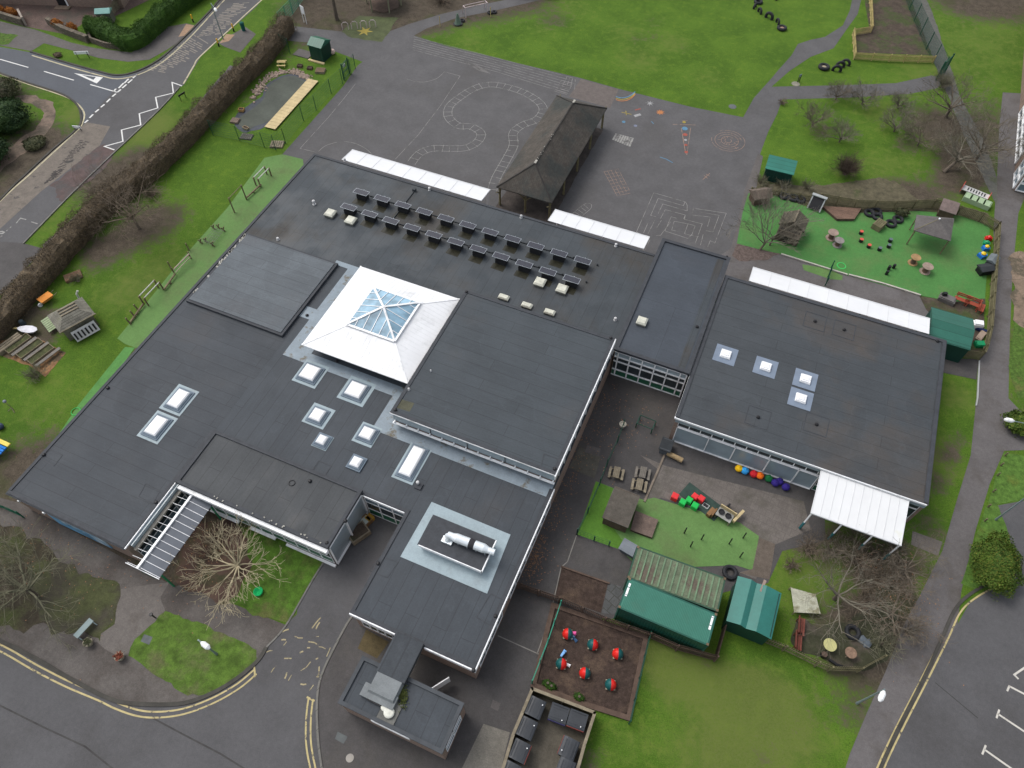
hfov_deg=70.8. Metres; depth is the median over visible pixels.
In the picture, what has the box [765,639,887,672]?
picket fence
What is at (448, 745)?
window
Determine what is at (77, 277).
bare shrub
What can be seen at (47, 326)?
pallet ramp
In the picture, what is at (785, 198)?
tyre
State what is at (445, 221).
solar panel
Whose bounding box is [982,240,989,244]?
ride on toy
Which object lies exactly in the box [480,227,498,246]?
solar panel
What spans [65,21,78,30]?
bush
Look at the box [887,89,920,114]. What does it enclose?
fruit tree
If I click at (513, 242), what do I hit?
solar panel
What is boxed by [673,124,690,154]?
rocket marking
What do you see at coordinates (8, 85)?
bush
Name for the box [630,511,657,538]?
pallet deck
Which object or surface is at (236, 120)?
timber pallet
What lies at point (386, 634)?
window
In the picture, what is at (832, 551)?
bare shrub
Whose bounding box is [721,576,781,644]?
storage shed
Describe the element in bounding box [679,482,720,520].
play mat
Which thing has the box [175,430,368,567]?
wing building
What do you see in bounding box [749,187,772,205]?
play hut
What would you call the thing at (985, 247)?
ride on toy
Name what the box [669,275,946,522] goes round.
classroom building
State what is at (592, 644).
play dome
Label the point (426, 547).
ventilation plinth
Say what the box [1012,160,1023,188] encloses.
window
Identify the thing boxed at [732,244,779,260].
stony bed
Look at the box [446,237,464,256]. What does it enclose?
solar panel
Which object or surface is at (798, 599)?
shade sheet
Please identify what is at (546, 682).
plant
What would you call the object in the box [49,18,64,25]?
bush
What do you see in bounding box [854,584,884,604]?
bare shrub
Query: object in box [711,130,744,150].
round maze marking
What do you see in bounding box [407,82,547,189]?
snake track marking
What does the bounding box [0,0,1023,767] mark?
ground
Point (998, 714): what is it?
parking bay marking
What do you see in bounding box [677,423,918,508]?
clerestory window
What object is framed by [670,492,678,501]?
play cube
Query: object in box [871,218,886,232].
climbing block
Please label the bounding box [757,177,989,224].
raised bank
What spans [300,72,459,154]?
playground marking
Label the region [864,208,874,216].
tyre
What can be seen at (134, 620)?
path
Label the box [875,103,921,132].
fruit tree
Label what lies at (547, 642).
fence
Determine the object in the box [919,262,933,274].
cable reel
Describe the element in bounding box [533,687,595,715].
timber wall
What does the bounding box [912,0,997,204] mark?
boundary path
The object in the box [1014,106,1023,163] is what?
window
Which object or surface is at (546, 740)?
bin yard
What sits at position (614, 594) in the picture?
slab paving
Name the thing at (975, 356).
picket fence
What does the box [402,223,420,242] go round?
solar panel
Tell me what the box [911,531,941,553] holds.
path
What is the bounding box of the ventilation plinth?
[400,502,509,592]
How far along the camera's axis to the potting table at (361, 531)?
52.51 m
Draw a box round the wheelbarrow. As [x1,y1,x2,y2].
[37,290,56,306]
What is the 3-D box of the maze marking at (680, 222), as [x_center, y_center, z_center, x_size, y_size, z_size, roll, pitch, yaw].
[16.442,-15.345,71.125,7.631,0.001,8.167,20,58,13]
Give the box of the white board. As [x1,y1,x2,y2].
[432,677,449,689]
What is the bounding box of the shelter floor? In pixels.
[496,128,602,222]
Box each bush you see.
[0,76,21,98]
[0,96,35,136]
[0,135,11,165]
[3,6,17,15]
[21,135,46,150]
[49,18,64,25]
[52,52,61,56]
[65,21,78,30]
[895,207,910,216]
[967,529,1023,601]
[1000,409,1023,437]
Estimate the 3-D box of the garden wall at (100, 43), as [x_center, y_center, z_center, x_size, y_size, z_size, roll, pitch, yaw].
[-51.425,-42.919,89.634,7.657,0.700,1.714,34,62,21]
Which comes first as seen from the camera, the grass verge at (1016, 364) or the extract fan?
the extract fan
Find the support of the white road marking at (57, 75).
on the side road surface at (85, 95)
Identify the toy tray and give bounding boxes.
[702,502,709,508]
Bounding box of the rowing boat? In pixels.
[12,319,36,333]
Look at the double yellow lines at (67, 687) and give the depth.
46.81 m
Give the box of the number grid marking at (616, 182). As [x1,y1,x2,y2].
[604,169,628,195]
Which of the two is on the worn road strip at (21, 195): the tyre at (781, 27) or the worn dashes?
the worn dashes
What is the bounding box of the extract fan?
[441,531,495,555]
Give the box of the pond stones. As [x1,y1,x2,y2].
[251,68,312,94]
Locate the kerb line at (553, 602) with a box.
[498,535,576,654]
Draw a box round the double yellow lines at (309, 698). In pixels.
[305,696,315,767]
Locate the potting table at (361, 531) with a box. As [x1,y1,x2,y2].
[349,520,371,545]
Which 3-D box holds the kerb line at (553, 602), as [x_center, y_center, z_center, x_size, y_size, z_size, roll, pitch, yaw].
[2.223,14.216,50.844,3.130,0.001,9.011,20,58,13]
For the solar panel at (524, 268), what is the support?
on the school building at (399, 381)
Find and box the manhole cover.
[346,754,353,761]
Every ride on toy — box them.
[976,251,987,258]
[981,245,989,250]
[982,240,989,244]
[984,235,992,240]
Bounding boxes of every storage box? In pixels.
[618,538,636,557]
[659,437,673,455]
[975,263,995,275]
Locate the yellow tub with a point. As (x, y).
(371, 516)
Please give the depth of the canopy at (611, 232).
67.03 m
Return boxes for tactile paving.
[179,24,193,36]
[220,34,233,42]
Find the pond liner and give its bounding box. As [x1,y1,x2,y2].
[234,74,305,132]
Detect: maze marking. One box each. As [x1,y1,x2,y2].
[636,193,725,249]
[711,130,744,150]
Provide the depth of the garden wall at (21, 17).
91.56 m
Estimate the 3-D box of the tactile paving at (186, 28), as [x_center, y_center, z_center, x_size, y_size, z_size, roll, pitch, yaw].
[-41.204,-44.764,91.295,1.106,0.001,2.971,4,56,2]
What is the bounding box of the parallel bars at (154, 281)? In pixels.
[138,279,163,305]
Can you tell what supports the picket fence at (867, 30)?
on the ground at (740, 702)
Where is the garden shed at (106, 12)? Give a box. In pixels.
[94,7,115,23]
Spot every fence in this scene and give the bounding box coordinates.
[0,505,24,517]
[207,120,285,149]
[277,0,302,15]
[282,54,355,139]
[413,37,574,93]
[517,582,650,636]
[531,600,561,683]
[576,419,624,534]
[577,530,610,546]
[628,631,651,724]
[648,623,726,661]
[751,186,811,200]
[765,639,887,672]
[821,193,999,228]
[824,260,834,285]
[851,0,936,63]
[906,0,949,70]
[964,350,984,359]
[980,221,1001,358]
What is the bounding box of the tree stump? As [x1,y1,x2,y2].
[820,651,827,658]
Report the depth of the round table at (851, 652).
47.71 m
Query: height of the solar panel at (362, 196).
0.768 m
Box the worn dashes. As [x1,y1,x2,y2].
[44,140,88,183]
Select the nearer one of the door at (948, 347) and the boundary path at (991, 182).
the door at (948, 347)
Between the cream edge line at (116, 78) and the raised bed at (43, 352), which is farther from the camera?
the cream edge line at (116, 78)
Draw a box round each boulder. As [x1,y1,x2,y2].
[857,635,866,643]
[863,639,871,647]
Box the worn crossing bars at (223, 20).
[195,2,248,36]
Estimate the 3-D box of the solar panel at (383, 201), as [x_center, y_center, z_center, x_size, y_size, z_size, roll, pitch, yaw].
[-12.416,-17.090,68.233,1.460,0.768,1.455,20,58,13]
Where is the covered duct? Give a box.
[359,631,423,709]
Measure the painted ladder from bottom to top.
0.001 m
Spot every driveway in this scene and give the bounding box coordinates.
[0,0,147,33]
[0,242,41,292]
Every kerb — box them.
[0,72,81,200]
[0,638,267,706]
[23,87,179,243]
[30,0,219,75]
[266,562,323,646]
[316,616,352,767]
[879,585,985,767]
[975,360,979,405]
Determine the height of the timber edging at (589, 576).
0.120 m
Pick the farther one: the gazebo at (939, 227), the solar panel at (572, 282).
the gazebo at (939, 227)
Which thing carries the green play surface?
on the ground at (740, 702)
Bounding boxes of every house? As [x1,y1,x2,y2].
[0,0,129,9]
[338,655,464,759]
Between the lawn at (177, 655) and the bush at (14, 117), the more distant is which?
the bush at (14, 117)
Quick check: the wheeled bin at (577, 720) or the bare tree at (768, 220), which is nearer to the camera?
the wheeled bin at (577, 720)
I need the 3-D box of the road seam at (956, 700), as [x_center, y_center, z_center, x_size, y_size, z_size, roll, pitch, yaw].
[28.716,20.431,46.590,0.060,0.001,2.939,-38,63,-23]
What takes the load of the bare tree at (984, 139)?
on the ground at (740, 702)
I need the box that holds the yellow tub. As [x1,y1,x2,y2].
[365,513,374,520]
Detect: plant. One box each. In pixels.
[542,679,552,687]
[546,681,557,690]
[573,692,584,701]
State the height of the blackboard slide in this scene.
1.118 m
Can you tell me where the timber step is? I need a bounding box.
[308,59,324,64]
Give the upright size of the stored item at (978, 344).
0.400 m
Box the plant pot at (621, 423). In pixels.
[619,421,625,427]
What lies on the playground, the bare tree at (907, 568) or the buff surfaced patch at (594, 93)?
the buff surfaced patch at (594, 93)
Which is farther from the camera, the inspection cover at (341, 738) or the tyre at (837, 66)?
the tyre at (837, 66)
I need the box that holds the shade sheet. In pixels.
[788,587,820,615]
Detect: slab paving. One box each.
[602,584,622,614]
[642,456,810,578]
[741,538,774,578]
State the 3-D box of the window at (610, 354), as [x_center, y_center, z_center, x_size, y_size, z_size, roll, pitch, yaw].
[5.656,1.961,54.856,0.060,1.500,11.500,20,58,13]
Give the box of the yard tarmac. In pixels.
[318,363,824,767]
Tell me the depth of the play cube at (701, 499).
54.19 m
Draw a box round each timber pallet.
[230,117,239,123]
[239,133,253,139]
[270,140,284,148]
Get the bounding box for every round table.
[823,638,836,651]
[845,647,856,658]
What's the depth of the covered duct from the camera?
44.37 m
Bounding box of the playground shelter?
[496,94,606,218]
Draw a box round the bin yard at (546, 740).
[507,693,591,767]
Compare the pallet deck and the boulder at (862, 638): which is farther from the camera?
the pallet deck
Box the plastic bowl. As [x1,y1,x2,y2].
[253,587,262,595]
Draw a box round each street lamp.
[198,639,217,654]
[211,4,223,38]
[856,688,885,704]
[995,498,1023,520]
[1004,418,1022,422]
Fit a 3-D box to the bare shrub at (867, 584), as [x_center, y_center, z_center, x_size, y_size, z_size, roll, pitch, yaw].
[25.211,13.540,50.387,2.911,1.575,2.157,-27,60,-17]
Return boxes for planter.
[83,636,92,646]
[112,650,124,660]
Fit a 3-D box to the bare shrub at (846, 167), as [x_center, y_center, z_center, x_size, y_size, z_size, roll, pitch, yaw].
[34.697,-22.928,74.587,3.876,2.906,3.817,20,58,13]
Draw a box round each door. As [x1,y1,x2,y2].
[56,0,66,5]
[312,47,319,60]
[609,521,619,529]
[771,171,782,182]
[939,211,950,217]
[946,344,952,353]
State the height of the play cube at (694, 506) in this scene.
0.500 m
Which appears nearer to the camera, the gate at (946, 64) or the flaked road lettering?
the flaked road lettering
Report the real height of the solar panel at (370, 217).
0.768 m
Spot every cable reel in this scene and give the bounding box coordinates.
[825,229,838,241]
[832,237,844,248]
[907,254,920,265]
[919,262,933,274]
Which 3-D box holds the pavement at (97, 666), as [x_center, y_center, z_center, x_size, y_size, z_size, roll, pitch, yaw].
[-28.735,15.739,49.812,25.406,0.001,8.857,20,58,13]
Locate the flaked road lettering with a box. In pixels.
[266,617,329,690]
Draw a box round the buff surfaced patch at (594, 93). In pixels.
[569,79,618,107]
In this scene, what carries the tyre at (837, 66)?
on the ground at (740, 702)
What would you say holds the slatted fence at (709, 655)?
on the ground at (740, 702)
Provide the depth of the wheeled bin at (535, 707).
45.23 m
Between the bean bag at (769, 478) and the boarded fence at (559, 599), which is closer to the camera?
the boarded fence at (559, 599)
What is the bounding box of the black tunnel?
[828,659,849,669]
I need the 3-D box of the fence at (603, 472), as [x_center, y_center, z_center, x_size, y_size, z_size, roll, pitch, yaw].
[6.910,6.975,55.177,0.204,1.100,10.273,21,58,14]
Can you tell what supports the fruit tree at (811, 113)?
on the ground at (740, 702)
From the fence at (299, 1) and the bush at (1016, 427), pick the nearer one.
the bush at (1016, 427)
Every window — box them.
[134,489,188,555]
[188,494,334,562]
[361,621,392,638]
[364,497,403,524]
[445,715,461,751]
[479,612,502,667]
[510,501,550,598]
[558,354,610,475]
[611,351,687,397]
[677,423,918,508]
[811,480,916,518]
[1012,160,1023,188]
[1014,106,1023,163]
[1015,178,1023,192]
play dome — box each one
[556,658,566,669]
[562,628,572,639]
[579,667,590,678]
[587,639,597,649]
[605,678,615,690]
[612,648,622,659]
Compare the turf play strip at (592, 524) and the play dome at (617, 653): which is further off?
the turf play strip at (592, 524)
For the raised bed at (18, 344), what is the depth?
62.62 m
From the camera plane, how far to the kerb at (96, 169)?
76.61 m
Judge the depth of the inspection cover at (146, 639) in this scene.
48.74 m
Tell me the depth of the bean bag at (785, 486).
54.75 m
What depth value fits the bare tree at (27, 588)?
48.66 m
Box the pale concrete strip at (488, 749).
[462,724,509,767]
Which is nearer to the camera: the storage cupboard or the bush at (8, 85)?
the storage cupboard
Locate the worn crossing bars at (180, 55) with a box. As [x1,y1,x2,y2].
[148,34,207,72]
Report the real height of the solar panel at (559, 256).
0.768 m
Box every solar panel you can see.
[339,203,356,219]
[352,188,369,206]
[360,210,377,228]
[373,194,390,212]
[381,216,398,234]
[393,201,410,218]
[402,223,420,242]
[414,207,432,225]
[424,230,442,249]
[436,214,454,232]
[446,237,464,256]
[458,221,475,239]
[468,244,486,263]
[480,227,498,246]
[490,252,509,271]
[502,234,520,253]
[514,259,532,279]
[525,241,543,260]
[539,266,556,286]
[548,248,567,268]
[562,274,580,294]
[572,256,591,275]
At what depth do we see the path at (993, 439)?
54.85 m
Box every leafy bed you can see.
[0,525,120,640]
[174,519,251,604]
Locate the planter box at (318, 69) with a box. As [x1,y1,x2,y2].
[315,67,325,73]
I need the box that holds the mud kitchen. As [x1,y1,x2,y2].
[705,503,744,525]
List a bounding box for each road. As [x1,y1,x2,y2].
[0,0,259,242]
[0,512,397,767]
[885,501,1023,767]
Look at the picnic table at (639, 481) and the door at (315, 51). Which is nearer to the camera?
the picnic table at (639, 481)
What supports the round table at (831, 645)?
on the garden mulch
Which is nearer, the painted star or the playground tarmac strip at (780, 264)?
the playground tarmac strip at (780, 264)
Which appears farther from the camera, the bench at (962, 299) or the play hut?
the play hut
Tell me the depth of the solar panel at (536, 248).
64.72 m
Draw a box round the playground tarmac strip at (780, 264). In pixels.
[716,248,927,331]
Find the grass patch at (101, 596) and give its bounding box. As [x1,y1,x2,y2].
[27,560,120,635]
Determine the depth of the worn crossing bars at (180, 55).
88.15 m
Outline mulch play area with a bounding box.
[537,609,642,720]
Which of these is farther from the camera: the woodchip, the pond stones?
the pond stones
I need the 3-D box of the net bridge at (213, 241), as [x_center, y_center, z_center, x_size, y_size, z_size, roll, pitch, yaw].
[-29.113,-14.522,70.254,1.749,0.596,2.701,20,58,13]
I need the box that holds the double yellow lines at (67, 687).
[0,644,256,718]
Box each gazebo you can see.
[366,0,401,12]
[906,215,953,253]
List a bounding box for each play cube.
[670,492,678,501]
[678,498,686,507]
[686,496,692,505]
[690,501,699,511]
[691,492,698,500]
[697,494,705,503]
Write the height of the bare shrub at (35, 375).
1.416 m
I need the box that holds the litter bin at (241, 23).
[239,21,245,30]
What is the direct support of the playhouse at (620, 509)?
on the turf play strip at (672, 540)
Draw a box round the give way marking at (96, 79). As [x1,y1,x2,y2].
[75,73,136,122]
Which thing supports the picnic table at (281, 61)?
on the ground at (740, 702)
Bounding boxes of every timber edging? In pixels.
[561,565,609,583]
[643,454,664,501]
[781,253,920,295]
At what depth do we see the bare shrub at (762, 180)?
74.43 m
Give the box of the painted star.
[358,27,372,34]
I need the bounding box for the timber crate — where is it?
[238,107,244,111]
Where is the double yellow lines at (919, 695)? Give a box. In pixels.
[876,589,992,767]
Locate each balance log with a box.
[130,303,143,322]
[163,273,175,289]
[246,184,261,197]
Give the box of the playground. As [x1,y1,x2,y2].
[283,0,939,254]
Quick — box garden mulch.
[790,601,898,671]
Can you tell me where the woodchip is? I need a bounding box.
[0,334,65,376]
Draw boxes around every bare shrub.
[15,359,46,388]
[67,271,84,283]
[140,182,162,200]
[426,0,450,8]
[751,171,768,186]
[776,177,791,189]
[778,98,786,104]
[782,552,801,573]
[793,526,832,566]
[799,178,818,190]
[806,529,856,563]
[825,151,866,178]
[825,531,884,580]
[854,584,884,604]
[855,568,892,598]
[860,550,906,592]
[868,620,912,667]
[881,598,936,646]
[883,527,912,560]
[933,70,958,87]
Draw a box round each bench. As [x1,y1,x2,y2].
[0,439,10,454]
[74,618,96,640]
[666,452,683,462]
[792,629,802,650]
[796,615,804,635]
[955,291,972,305]
[964,295,982,309]
[975,299,985,313]
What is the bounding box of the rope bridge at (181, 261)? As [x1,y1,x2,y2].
[167,243,191,272]
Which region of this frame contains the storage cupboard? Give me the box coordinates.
[985,253,1000,264]
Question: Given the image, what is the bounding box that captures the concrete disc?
[792,81,799,85]
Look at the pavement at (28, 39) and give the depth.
89.64 m
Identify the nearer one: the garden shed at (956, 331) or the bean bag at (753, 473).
the bean bag at (753, 473)
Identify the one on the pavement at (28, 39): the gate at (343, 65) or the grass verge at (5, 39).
the grass verge at (5, 39)
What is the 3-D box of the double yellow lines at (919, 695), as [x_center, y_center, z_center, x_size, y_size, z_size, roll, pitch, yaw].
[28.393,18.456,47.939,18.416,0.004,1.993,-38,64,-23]
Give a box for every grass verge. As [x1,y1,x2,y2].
[0,33,17,44]
[1009,312,1023,397]
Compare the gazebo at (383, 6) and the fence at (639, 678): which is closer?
the fence at (639, 678)
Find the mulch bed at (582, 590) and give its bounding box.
[554,568,607,612]
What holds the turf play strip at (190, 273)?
on the ground at (740, 702)
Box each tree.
[0,508,39,606]
[0,515,88,654]
[63,154,173,243]
[100,0,119,19]
[166,513,289,629]
[332,0,371,20]
[720,179,823,255]
[731,190,810,245]
[794,531,930,677]
[795,99,835,131]
[813,114,863,143]
[825,79,856,104]
[839,567,957,653]
[845,79,889,110]
[873,534,952,604]
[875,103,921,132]
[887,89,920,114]
[894,110,954,154]
[910,64,990,131]
[926,116,1010,177]
[946,100,1023,171]
[1002,242,1023,296]
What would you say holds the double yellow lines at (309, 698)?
on the road at (258, 721)
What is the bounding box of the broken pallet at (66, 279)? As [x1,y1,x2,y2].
[63,269,82,282]
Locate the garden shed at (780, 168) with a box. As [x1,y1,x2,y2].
[764,154,797,185]
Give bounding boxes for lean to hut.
[936,198,959,217]
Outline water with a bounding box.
[238,76,304,129]
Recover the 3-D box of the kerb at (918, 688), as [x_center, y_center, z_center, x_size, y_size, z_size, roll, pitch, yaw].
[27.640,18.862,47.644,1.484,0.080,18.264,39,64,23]
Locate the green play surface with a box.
[737,193,989,301]
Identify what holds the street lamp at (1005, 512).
on the lawn at (1009, 483)
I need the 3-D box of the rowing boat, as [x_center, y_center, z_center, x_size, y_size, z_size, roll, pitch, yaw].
[-42.890,-4.914,63.602,2.351,0.550,1.136,24,59,16]
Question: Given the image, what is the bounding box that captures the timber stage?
[822,206,860,220]
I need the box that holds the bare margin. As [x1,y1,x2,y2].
[729,154,762,262]
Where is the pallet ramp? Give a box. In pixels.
[41,316,55,331]
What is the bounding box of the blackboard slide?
[807,192,827,211]
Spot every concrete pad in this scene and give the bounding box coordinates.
[293,49,310,58]
[585,445,600,455]
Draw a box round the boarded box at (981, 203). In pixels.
[961,192,992,210]
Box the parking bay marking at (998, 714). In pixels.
[981,667,1023,767]
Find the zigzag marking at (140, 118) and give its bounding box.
[103,82,181,149]
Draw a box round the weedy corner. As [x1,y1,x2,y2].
[919,296,984,353]
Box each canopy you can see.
[125,495,221,586]
[341,149,489,204]
[548,209,649,250]
[749,267,929,333]
[798,470,908,559]
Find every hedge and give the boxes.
[0,10,297,343]
[80,0,202,53]
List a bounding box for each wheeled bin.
[505,760,521,767]
[508,738,531,764]
[515,715,537,741]
[524,695,546,720]
[547,702,569,726]
[557,735,579,760]
[557,756,576,767]
[566,708,587,732]
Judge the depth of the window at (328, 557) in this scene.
52.03 m
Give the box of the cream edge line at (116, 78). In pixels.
[0,0,261,201]
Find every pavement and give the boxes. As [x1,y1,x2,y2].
[0,21,190,61]
[0,498,286,701]
[219,27,255,51]
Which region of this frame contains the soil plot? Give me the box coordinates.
[852,0,930,54]
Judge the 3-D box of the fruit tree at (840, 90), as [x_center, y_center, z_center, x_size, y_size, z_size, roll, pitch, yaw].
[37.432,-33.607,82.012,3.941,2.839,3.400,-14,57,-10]
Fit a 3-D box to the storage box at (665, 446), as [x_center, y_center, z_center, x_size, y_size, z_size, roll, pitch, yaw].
[12.104,4.925,56.704,0.950,0.900,1.200,20,58,13]
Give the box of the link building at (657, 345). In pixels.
[611,238,730,397]
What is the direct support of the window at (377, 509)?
in the school building at (399, 381)
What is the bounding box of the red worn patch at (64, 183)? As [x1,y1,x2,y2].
[50,144,113,201]
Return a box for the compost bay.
[0,332,22,355]
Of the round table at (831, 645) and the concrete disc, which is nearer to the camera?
the round table at (831, 645)
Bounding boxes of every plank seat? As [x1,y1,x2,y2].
[11,336,36,356]
[23,341,48,360]
[35,347,60,367]
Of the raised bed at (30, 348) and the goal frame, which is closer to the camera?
the raised bed at (30, 348)
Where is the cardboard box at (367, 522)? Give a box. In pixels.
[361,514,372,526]
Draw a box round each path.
[0,95,55,171]
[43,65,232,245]
[94,582,167,655]
[846,92,1023,767]
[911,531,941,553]
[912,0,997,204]
[944,358,977,378]
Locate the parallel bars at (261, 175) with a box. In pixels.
[252,166,271,186]
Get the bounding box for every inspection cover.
[141,634,151,644]
[335,732,346,743]
[491,700,500,710]
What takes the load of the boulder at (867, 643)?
on the garden mulch
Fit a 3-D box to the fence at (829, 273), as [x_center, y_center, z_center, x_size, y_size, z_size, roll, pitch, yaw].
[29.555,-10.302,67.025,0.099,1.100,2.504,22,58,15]
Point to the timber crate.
(241, 109)
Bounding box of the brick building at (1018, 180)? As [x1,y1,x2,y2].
[1012,57,1023,192]
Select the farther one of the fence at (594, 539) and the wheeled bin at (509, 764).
the fence at (594, 539)
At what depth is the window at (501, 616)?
47.63 m
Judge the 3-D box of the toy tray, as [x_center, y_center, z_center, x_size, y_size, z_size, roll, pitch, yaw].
[14.571,9.158,54.226,0.500,0.140,0.360,35,62,22]
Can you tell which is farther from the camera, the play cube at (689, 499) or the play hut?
the play hut
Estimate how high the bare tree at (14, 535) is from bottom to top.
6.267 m
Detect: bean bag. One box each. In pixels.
[735,465,742,471]
[741,467,748,473]
[750,470,757,477]
[756,472,763,478]
[765,474,772,481]
[771,479,778,486]
[777,478,783,484]
[781,483,789,490]
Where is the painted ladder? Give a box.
[612,133,633,145]
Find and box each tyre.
[722,565,737,579]
[754,0,762,4]
[764,11,773,20]
[777,24,786,30]
[779,192,788,199]
[788,194,798,201]
[795,196,805,203]
[818,63,829,70]
[831,65,842,71]
[836,61,845,67]
[842,58,850,65]
[844,624,860,640]
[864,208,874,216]
[870,207,881,215]
[872,212,882,219]
[886,219,896,227]
[892,215,903,223]
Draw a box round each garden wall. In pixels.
[0,11,24,25]
[17,9,26,25]
[44,17,90,42]
[87,32,119,49]
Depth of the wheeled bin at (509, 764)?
43.38 m
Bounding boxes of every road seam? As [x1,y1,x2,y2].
[0,705,243,767]
[935,682,977,717]
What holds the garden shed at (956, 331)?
on the weedy corner
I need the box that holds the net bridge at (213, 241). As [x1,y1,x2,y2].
[198,223,225,246]
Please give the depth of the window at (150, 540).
52.35 m
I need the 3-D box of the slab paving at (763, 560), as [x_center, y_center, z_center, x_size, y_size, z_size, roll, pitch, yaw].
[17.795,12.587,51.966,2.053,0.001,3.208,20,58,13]
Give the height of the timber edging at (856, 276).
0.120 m
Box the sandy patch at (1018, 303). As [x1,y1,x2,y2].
[1008,251,1023,327]
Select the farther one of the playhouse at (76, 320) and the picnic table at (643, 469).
the playhouse at (76, 320)
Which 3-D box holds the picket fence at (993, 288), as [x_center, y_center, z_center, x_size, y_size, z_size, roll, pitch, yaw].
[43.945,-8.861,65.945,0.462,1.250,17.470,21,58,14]
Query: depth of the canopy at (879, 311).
62.08 m
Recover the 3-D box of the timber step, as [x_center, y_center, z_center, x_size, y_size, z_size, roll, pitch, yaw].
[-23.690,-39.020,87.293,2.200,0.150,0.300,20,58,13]
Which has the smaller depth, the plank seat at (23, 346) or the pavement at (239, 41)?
the plank seat at (23, 346)
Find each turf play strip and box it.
[61,347,133,430]
[117,154,302,347]
[578,481,621,547]
[584,483,758,568]
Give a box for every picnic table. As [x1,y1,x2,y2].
[277,60,286,67]
[608,466,624,480]
[630,478,647,492]
[634,466,650,479]
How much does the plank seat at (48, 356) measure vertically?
0.350 m
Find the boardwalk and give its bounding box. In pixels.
[265,79,317,129]
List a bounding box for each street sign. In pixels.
[74,51,89,57]
[299,5,306,23]
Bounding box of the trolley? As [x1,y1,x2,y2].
[959,182,991,199]
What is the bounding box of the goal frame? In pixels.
[462,1,487,17]
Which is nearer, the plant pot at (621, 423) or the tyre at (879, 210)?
the plant pot at (621, 423)
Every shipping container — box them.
[614,577,716,654]
[623,545,725,612]
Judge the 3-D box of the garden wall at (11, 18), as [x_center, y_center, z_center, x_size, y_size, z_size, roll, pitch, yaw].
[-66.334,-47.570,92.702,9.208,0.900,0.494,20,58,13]
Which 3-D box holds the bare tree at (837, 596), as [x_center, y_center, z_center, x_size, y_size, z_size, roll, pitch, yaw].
[23.053,13.494,48.059,8.702,5.568,10.276,20,58,13]
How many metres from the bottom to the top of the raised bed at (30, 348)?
0.400 m
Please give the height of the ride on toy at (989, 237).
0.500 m
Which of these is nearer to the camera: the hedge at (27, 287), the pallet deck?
the pallet deck
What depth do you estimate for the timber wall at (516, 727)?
44.59 m
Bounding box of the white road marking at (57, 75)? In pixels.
[0,59,116,92]
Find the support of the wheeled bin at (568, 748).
on the bin yard at (546, 740)
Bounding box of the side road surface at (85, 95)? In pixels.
[0,47,135,122]
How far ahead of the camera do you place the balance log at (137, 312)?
64.72 m
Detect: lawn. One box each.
[128,611,256,695]
[230,524,321,622]
[961,452,1023,588]
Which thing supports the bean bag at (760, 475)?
on the yard tarmac
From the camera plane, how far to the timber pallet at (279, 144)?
78.26 m
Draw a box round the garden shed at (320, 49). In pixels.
[307,36,332,61]
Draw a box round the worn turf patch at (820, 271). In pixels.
[802,264,842,279]
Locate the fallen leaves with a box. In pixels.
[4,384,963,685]
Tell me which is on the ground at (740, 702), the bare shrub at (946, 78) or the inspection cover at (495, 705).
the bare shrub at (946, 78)
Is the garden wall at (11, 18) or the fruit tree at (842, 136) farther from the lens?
the garden wall at (11, 18)
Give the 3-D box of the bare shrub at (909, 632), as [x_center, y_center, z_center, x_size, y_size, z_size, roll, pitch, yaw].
[26.695,16.072,48.145,3.442,2.409,3.766,20,58,13]
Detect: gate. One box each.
[340,57,349,79]
[936,53,954,79]
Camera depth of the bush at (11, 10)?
92.23 m
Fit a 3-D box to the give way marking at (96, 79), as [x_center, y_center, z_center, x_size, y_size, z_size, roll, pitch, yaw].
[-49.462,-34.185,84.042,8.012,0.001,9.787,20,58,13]
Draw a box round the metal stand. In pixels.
[635,415,655,433]
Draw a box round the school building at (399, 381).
[5,153,654,677]
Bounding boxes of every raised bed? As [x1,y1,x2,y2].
[4,333,31,355]
[16,338,43,360]
[26,343,54,365]
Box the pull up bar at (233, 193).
[228,185,246,212]
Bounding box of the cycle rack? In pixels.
[341,20,375,29]
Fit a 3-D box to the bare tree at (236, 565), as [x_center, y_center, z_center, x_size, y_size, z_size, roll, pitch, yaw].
[-20.268,11.623,49.753,7.563,4.889,8.895,-35,62,-21]
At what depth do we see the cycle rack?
91.17 m
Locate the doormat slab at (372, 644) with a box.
[358,629,388,657]
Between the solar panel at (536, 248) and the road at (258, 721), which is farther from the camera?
the solar panel at (536, 248)
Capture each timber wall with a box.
[501,687,532,767]
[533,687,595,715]
[576,712,595,767]
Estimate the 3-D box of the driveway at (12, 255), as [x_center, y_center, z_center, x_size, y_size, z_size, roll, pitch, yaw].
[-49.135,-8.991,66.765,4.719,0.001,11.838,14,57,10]
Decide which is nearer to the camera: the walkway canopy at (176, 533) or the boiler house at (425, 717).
the boiler house at (425, 717)
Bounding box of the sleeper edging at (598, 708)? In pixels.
[530,602,647,720]
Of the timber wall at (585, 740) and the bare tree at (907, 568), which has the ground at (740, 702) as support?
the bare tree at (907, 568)
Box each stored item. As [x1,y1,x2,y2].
[937,292,956,306]
[973,319,983,328]
[973,340,984,347]
[974,330,986,340]
[975,327,986,331]
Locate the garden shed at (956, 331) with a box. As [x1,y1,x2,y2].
[920,307,974,362]
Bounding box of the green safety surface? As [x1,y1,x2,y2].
[342,16,397,41]
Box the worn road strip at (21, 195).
[0,122,109,227]
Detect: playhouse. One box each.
[47,297,99,341]
[602,486,639,532]
[774,209,808,246]

